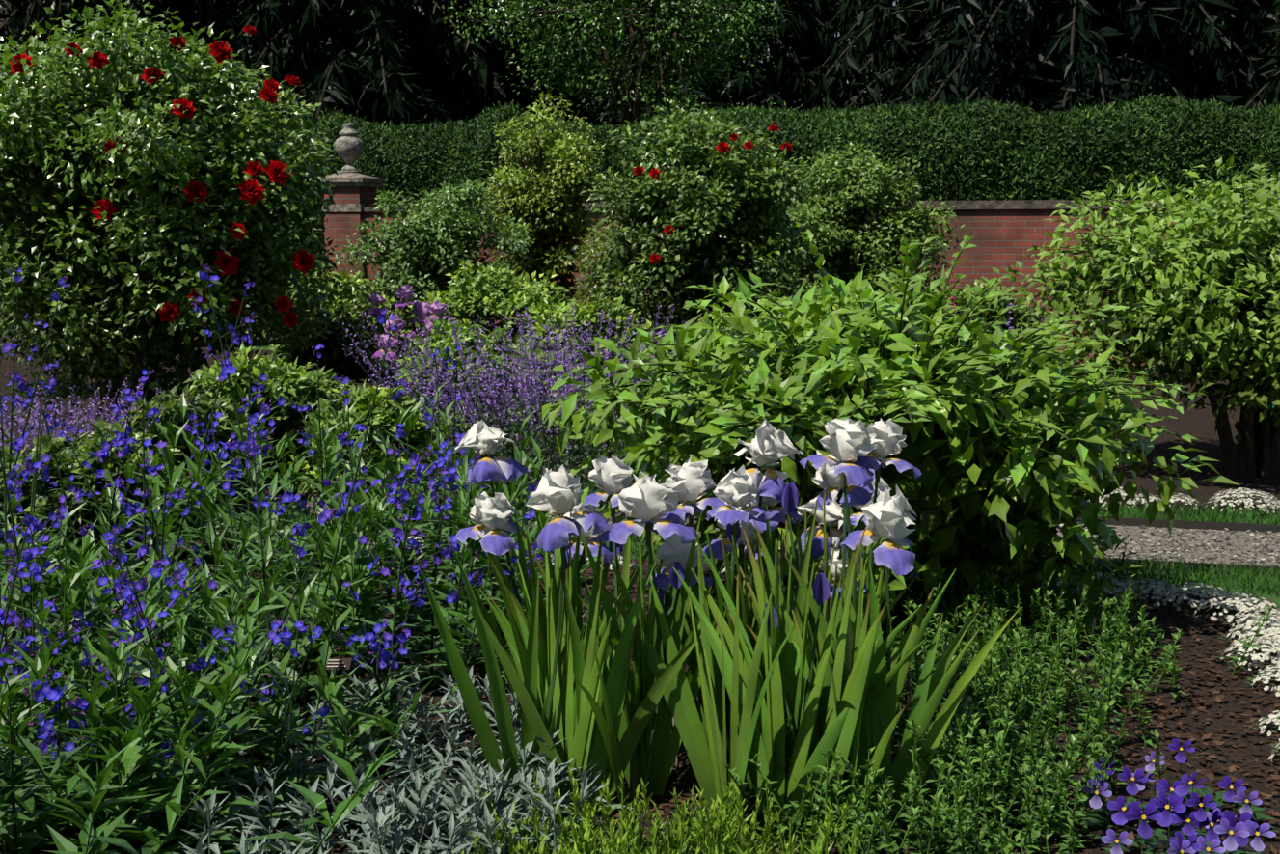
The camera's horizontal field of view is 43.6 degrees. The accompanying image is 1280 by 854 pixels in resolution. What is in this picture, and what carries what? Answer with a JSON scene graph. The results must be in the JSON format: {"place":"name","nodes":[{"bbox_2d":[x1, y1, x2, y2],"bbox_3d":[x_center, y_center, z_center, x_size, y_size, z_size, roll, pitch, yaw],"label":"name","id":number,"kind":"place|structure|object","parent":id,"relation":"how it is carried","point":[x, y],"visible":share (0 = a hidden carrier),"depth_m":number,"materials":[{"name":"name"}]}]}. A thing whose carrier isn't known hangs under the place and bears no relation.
{"place":"outdoors","nodes":[
{"label":"outdoors","id":0,"kind":"place"},
{"bbox_2d":[76,0,927,104],"label":"sky","id":1,"kind":"structure","parent":0,"point":[897,0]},
{"bbox_2d":[0,532,1279,853],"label":"bed soil","id":2,"kind":"structure","parent":0,"point":[1215,725],"depth_m":4.92,"materials":[{"name":"brown soil"}]},
{"bbox_2d":[0,424,199,565],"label":"shrub","id":3,"kind":"object","parent":2,"relation":"on","point":[50,498],"visible":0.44,"depth_m":7.06,"materials":[{"name":"green plant"}]},
{"bbox_2d":[0,261,554,853],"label":"blue flowers","id":4,"kind":"object","parent":2,"relation":"on","point":[15,834],"visible":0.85,"depth_m":4.65,"materials":[{"name":"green plant"}]},
{"bbox_2d":[0,379,612,853],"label":"leafy plants","id":5,"kind":"object","parent":2,"relation":"on","point":[114,782],"visible":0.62,"depth_m":4.56,"materials":[{"name":"green plant"}]},
{"bbox_2d":[279,657,352,853],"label":"plant label","id":6,"kind":"object","parent":2,"relation":"on","point":[338,664],"visible":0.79,"depth_m":4.45,"materials":[{"name":"metal"}]},
{"bbox_2d":[169,662,633,853],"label":"silver artemisia plants","id":7,"kind":"object","parent":2,"relation":"on","point":[430,781],"visible":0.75,"depth_m":3.89,"materials":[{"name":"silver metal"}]},
{"bbox_2d":[0,534,1279,853],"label":"mulch bark chips","id":8,"kind":"object","parent":2,"relation":"on","point":[1219,696],"visible":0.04,"depth_m":4.89,"materials":[{"name":"brown wood"}]},
{"bbox_2d":[672,716,679,775],"bbox_3d":[0.091,0.767,4.559,0.060,0.402,0.262,-1,7,-7],"label":"plant label","id":9,"kind":"object","parent":2,"relation":"on","point":[676,762],"visible":0.02,"depth_m":4.47,"materials":[{"name":"metal"}]},
{"bbox_2d":[439,766,934,853],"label":"lime sedum plants","id":10,"kind":"object","parent":2,"relation":"on","point":[674,838],"visible":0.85,"depth_m":3.70,"materials":[{"name":"green plant"}]},
{"bbox_2d":[418,417,1020,836],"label":"irises","id":11,"kind":"object","parent":2,"relation":"on","point":[770,659],"visible":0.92,"depth_m":4.14,"materials":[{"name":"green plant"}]},
{"bbox_2d":[539,222,1240,634],"bbox_3d":[0.928,0.045,6.103,2.629,1.636,2.231,0,7,1],"label":"leaf shrub","id":12,"kind":"object","parent":2,"relation":"on","point":[1008,449],"visible":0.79,"depth_m":5.77,"materials":[{"name":"green plant"}]},
{"bbox_2d":[723,542,1273,853],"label":"ground cover plants","id":13,"kind":"object","parent":2,"relation":"on","point":[982,791],"visible":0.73,"depth_m":4.31,"materials":[{"name":"green plant"}]},
{"bbox_2d":[1080,558,1113,687],"bbox_3d":[1.602,0.687,5.640,0.053,0.304,0.817,3,7,21],"label":"plant label","id":14,"kind":"object","parent":2,"relation":"on","point":[1105,567],"visible":0.69,"depth_m":5.72,"materials":[{"name":"metal"}]},
{"bbox_2d":[1076,737,1279,853],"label":"pansies","id":15,"kind":"object","parent":2,"relation":"on","point":[1187,837],"visible":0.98,"depth_m":3.81,"materials":[{"name":"purple plant"}]},
{"bbox_2d":[0,345,1279,517],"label":"bed soil","id":16,"kind":"structure","parent":0,"point":[1199,424],"depth_m":11.61,"materials":[{"name":"brown soil"}]},
{"bbox_2d":[0,245,183,393],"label":"shrub","id":17,"kind":"object","parent":16,"relation":"on","point":[24,348],"visible":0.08,"depth_m":15.02,"materials":[{"name":"green plant"}]},
{"bbox_2d":[0,0,341,431],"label":"rose bush","id":18,"kind":"object","parent":16,"relation":"on","point":[121,198],"visible":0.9,"depth_m":9.98,"materials":[{"name":"green plant"}]},
{"bbox_2d":[190,179,339,357],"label":"shrub","id":19,"kind":"object","parent":16,"relation":"on","point":[253,329],"visible":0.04,"depth_m":16.47,"materials":[{"name":"green plant"}]},
{"bbox_2d":[249,268,410,390],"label":"shrub","id":20,"kind":"object","parent":16,"relation":"on","point":[336,358],"visible":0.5,"depth_m":12.28,"materials":[{"name":"green plant"}]},
{"bbox_2d":[355,284,455,464],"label":"purple flowers","id":21,"kind":"object","parent":16,"relation":"on","point":[423,311],"visible":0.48,"depth_m":10.59,"materials":[{"name":"purple plant"}]},
{"bbox_2d":[328,178,536,381],"bbox_3d":[-1.771,-1.161,14.012,1.687,1.974,1.552,0,7,1],"label":"shrub","id":22,"kind":"object","parent":16,"relation":"on","point":[425,247],"visible":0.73,"depth_m":13.64,"materials":[{"name":"green plant"}]},
{"bbox_2d":[389,317,532,465],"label":"plant","id":23,"kind":"object","parent":16,"relation":"on","point":[447,329],"visible":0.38,"depth_m":9.88,"materials":[{"name":"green plant"}]},
{"bbox_2d":[400,258,589,364],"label":"shrub","id":24,"kind":"object","parent":16,"relation":"on","point":[481,294],"visible":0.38,"depth_m":11.80,"materials":[{"name":"green plant"}]},
{"bbox_2d":[476,92,610,313],"bbox_3d":[-1.083,-2.099,17.407,1.600,3.004,1.600,0,7,1],"label":"light shrub","id":25,"kind":"object","parent":16,"relation":"on","point":[546,207],"visible":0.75,"depth_m":17.05,"materials":[{"name":"green plant"}]},
{"bbox_2d":[504,289,661,454],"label":"plant","id":26,"kind":"object","parent":16,"relation":"on","point":[591,313],"visible":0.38,"depth_m":10.87,"materials":[{"name":"green plant"}]},
{"bbox_2d":[607,360,687,455],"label":"nepeta flowers","id":27,"kind":"object","parent":16,"relation":"on","point":[642,426],"depth_m":10.23,"materials":[{"name":"purple plant"}]},
{"bbox_2d":[569,210,771,357],"bbox_3d":[0.265,-1.279,15.771,2.085,1.772,1.961,0,7,1],"label":"olive shrub","id":28,"kind":"object","parent":16,"relation":"on","point":[584,296],"visible":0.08,"depth_m":15.49,"materials":[{"name":"green plant"}]},
{"bbox_2d":[565,99,818,338],"bbox_3d":[0.417,-1.257,12.405,1.919,2.544,1.691,0,7,1],"label":"rose shrub","id":29,"kind":"object","parent":16,"relation":"on","point":[703,231],"visible":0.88,"depth_m":12.07,"materials":[{"name":"green plant"}]},
{"bbox_2d":[645,317,760,459],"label":"plant","id":30,"kind":"object","parent":16,"relation":"on","point":[699,336],"depth_m":10.30,"materials":[{"name":"green plant"}]},
{"bbox_2d":[731,199,800,331],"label":"shrub","id":31,"kind":"object","parent":16,"relation":"on","point":[756,313],"depth_m":16.37,"materials":[{"name":"green plant"}]},
{"bbox_2d":[758,294,908,339],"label":"shrub","id":32,"kind":"object","parent":16,"relation":"on","point":[800,301],"visible":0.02,"depth_m":11.41,"materials":[{"name":"green plant"}]},
{"bbox_2d":[769,141,965,313],"bbox_3d":[2.130,-1.522,15.374,1.903,2.362,1.584,0,7,1],"label":"shrub","id":33,"kind":"object","parent":16,"relation":"on","point":[849,245],"visible":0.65,"depth_m":15.06,"materials":[{"name":"green plant"}]},
{"bbox_2d":[930,266,1013,341],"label":"foxglove flowers","id":34,"kind":"object","parent":16,"relation":"on","point":[1007,323],"visible":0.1,"depth_m":12.58,"materials":[{"name":"purple plant"}]},
{"bbox_2d":[944,275,1054,381],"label":"shrub","id":35,"kind":"object","parent":16,"relation":"on","point":[1018,317],"visible":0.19,"depth_m":12.92,"materials":[{"name":"green plant"}]},
{"bbox_2d":[989,154,1279,476],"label":"arching shrub","id":36,"kind":"object","parent":16,"relation":"on","point":[1208,304],"visible":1,"depth_m":9.51,"materials":[{"name":"green plant"}]},
{"bbox_2d":[170,340,1279,608],"bbox_3d":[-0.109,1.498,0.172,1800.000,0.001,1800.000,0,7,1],"label":"ground","id":37,"kind":"structure","parent":0,"point":[1234,589],"depth_m":7.06,"materials":[{"name":"green plant"}]},
{"bbox_2d":[0,0,78,95],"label":"conifer tree","id":38,"kind":"object","parent":37,"relation":"on","point":[13,2],"visible":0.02,"depth_m":29.50,"materials":[{"name":"green plant"}]},
{"bbox_2d":[0,376,166,452],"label":"nepeta flowers","id":39,"kind":"object","parent":37,"relation":"on","point":[6,423],"visible":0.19,"depth_m":8.38,"materials":[{"name":"purple plant"}]},
{"bbox_2d":[0,0,180,106],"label":"broadleaf tree","id":40,"kind":"object","parent":37,"relation":"on","point":[27,13],"visible":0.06,"depth_m":26.10,"materials":[{"name":"green plant"}]},
{"bbox_2d":[0,0,296,111],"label":"conifer tree","id":41,"kind":"object","parent":37,"relation":"on","point":[204,13],"visible":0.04,"depth_m":26.64,"materials":[{"name":"green plant"}]},
{"bbox_2d":[78,0,253,58],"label":"conifer tree","id":42,"kind":"object","parent":37,"relation":"on","point":[214,1],"depth_m":33.19,"materials":[{"name":"green plant"}]},
{"bbox_2d":[54,382,288,512],"bbox_3d":[-2.536,0.153,8.345,1.136,0.796,1.114,-5,8,-35],"label":"shrub","id":43,"kind":"object","parent":37,"relation":"on","point":[170,408],"visible":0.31,"depth_m":8.27,"materials":[{"name":"green plant"}]},
{"bbox_2d":[190,172,384,349],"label":"gate pillars","id":44,"kind":"structure","parent":37,"relation":"on","point":[354,193],"depth_m":20.40,"materials":[{"name":"brick"}]},
{"bbox_2d":[241,212,323,344],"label":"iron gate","id":45,"kind":"structure","parent":44,"relation":"attached to","point":[314,257],"depth_m":20.80,"materials":[{"name":"black metal"}]},
{"bbox_2d":[333,122,364,173],"bbox_3d":[-3.730,-3.575,20.533,0.387,0.640,0.379,2,7,16],"label":"stone urn","id":46,"kind":"object","parent":44,"relation":"on","point":[349,146],"visible":0.98,"depth_m":20.43,"materials":[{"name":"grey stone"}]},
{"bbox_2d":[219,0,471,99],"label":"conifer tree","id":47,"kind":"object","parent":37,"relation":"on","point":[227,15],"depth_m":31.53,"materials":[{"name":"green plant"}]},
{"bbox_2d":[198,0,567,133],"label":"conifer tree","id":48,"kind":"object","parent":37,"relation":"on","point":[364,58],"visible":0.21,"depth_m":25.99,"materials":[{"name":"green plant"}]},
{"bbox_2d":[440,0,494,95],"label":"conifer tree","id":49,"kind":"object","parent":37,"relation":"on","point":[467,6],"depth_m":33.90,"materials":[{"name":"green plant"}]},
{"bbox_2d":[420,0,700,129],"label":"conifer tree","id":50,"kind":"object","parent":37,"relation":"on","point":[505,47],"visible":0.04,"depth_m":28.11,"materials":[{"name":"green plant"}]},
{"bbox_2d":[342,301,783,513],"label":"nepeta flowers","id":51,"kind":"object","parent":37,"relation":"on","point":[568,450],"visible":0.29,"depth_m":8.80,"materials":[{"name":"purple plant"}]},
{"bbox_2d":[441,0,788,126],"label":"broadleaf tree","id":52,"kind":"object","parent":37,"relation":"on","point":[628,96],"visible":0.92,"depth_m":23.50,"materials":[{"name":"green plant"}]},
{"bbox_2d":[0,92,1279,343],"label":"yew hedge","id":53,"kind":"object","parent":37,"relation":"on","point":[978,150],"visible":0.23,"depth_m":19.39,"materials":[{"name":"green plant"}]},
{"bbox_2d":[0,198,1279,369],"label":"brick wall","id":54,"kind":"structure","parent":37,"relation":"on","point":[1006,233],"depth_m":18.26,"materials":[{"name":"brick"}]},
{"bbox_2d":[543,0,873,128],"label":"conifer tree","id":55,"kind":"object","parent":37,"relation":"on","point":[776,71],"visible":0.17,"depth_m":29.19,"materials":[{"name":"green plant"}]},
{"bbox_2d":[206,486,1279,814],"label":"white flowers","id":56,"kind":"object","parent":37,"relation":"on","point":[1252,625],"visible":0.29,"depth_m":6.28,"materials":[{"name":"white plant"}]},
{"bbox_2d":[722,0,914,111],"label":"conifer tree","id":57,"kind":"object","parent":37,"relation":"on","point":[830,9],"visible":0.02,"depth_m":32.41,"materials":[{"name":"green plant"}]},
{"bbox_2d":[786,0,1034,124],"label":"conifer tree","id":58,"kind":"object","parent":37,"relation":"on","point":[912,35],"visible":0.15,"depth_m":27.37,"materials":[{"name":"green plant"}]},
{"bbox_2d":[885,0,1279,125],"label":"conifer tree","id":59,"kind":"object","parent":37,"relation":"on","point":[1096,63],"visible":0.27,"depth_m":23.32,"materials":[{"name":"green plant"}]},
{"bbox_2d":[982,0,1279,103],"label":"weeping tree","id":60,"kind":"object","parent":37,"relation":"on","point":[1163,29],"visible":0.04,"depth_m":24.20,"materials":[{"name":"green plant"}]},
{"bbox_2d":[1022,0,1279,105],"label":"conifer tree","id":61,"kind":"object","parent":37,"relation":"on","point":[1244,40],"visible":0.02,"depth_m":26.31,"materials":[{"name":"green plant"}]},
{"bbox_2d":[1210,0,1279,125],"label":"conifer tree","id":62,"kind":"object","parent":37,"relation":"on","point":[1269,86],"visible":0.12,"depth_m":22.18,"materials":[{"name":"green plant"}]},
{"bbox_2d":[234,485,1279,567],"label":"gravel path","id":63,"kind":"structure","parent":0,"point":[1201,551],"depth_m":7.83,"materials":[{"name":"grey gravel"}]},
{"bbox_2d":[183,343,352,495],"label":"shrub","id":64,"kind":"object","parent":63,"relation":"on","point":[294,383],"visible":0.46,"depth_m":9.00,"materials":[{"name":"green plant"}]},
{"bbox_2d":[283,377,472,519],"bbox_3d":[-1.361,0.139,8.340,0.930,0.811,0.894,-4,8,-31],"label":"shrub","id":65,"kind":"object","parent":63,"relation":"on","point":[385,414],"visible":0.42,"depth_m":8.12,"materials":[{"name":"green plant"}]},
{"bbox_2d":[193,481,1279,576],"bbox_3d":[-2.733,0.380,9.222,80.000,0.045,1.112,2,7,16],"label":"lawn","id":66,"kind":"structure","parent":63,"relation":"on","point":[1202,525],"depth_m":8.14,"materials":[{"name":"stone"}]}
]}

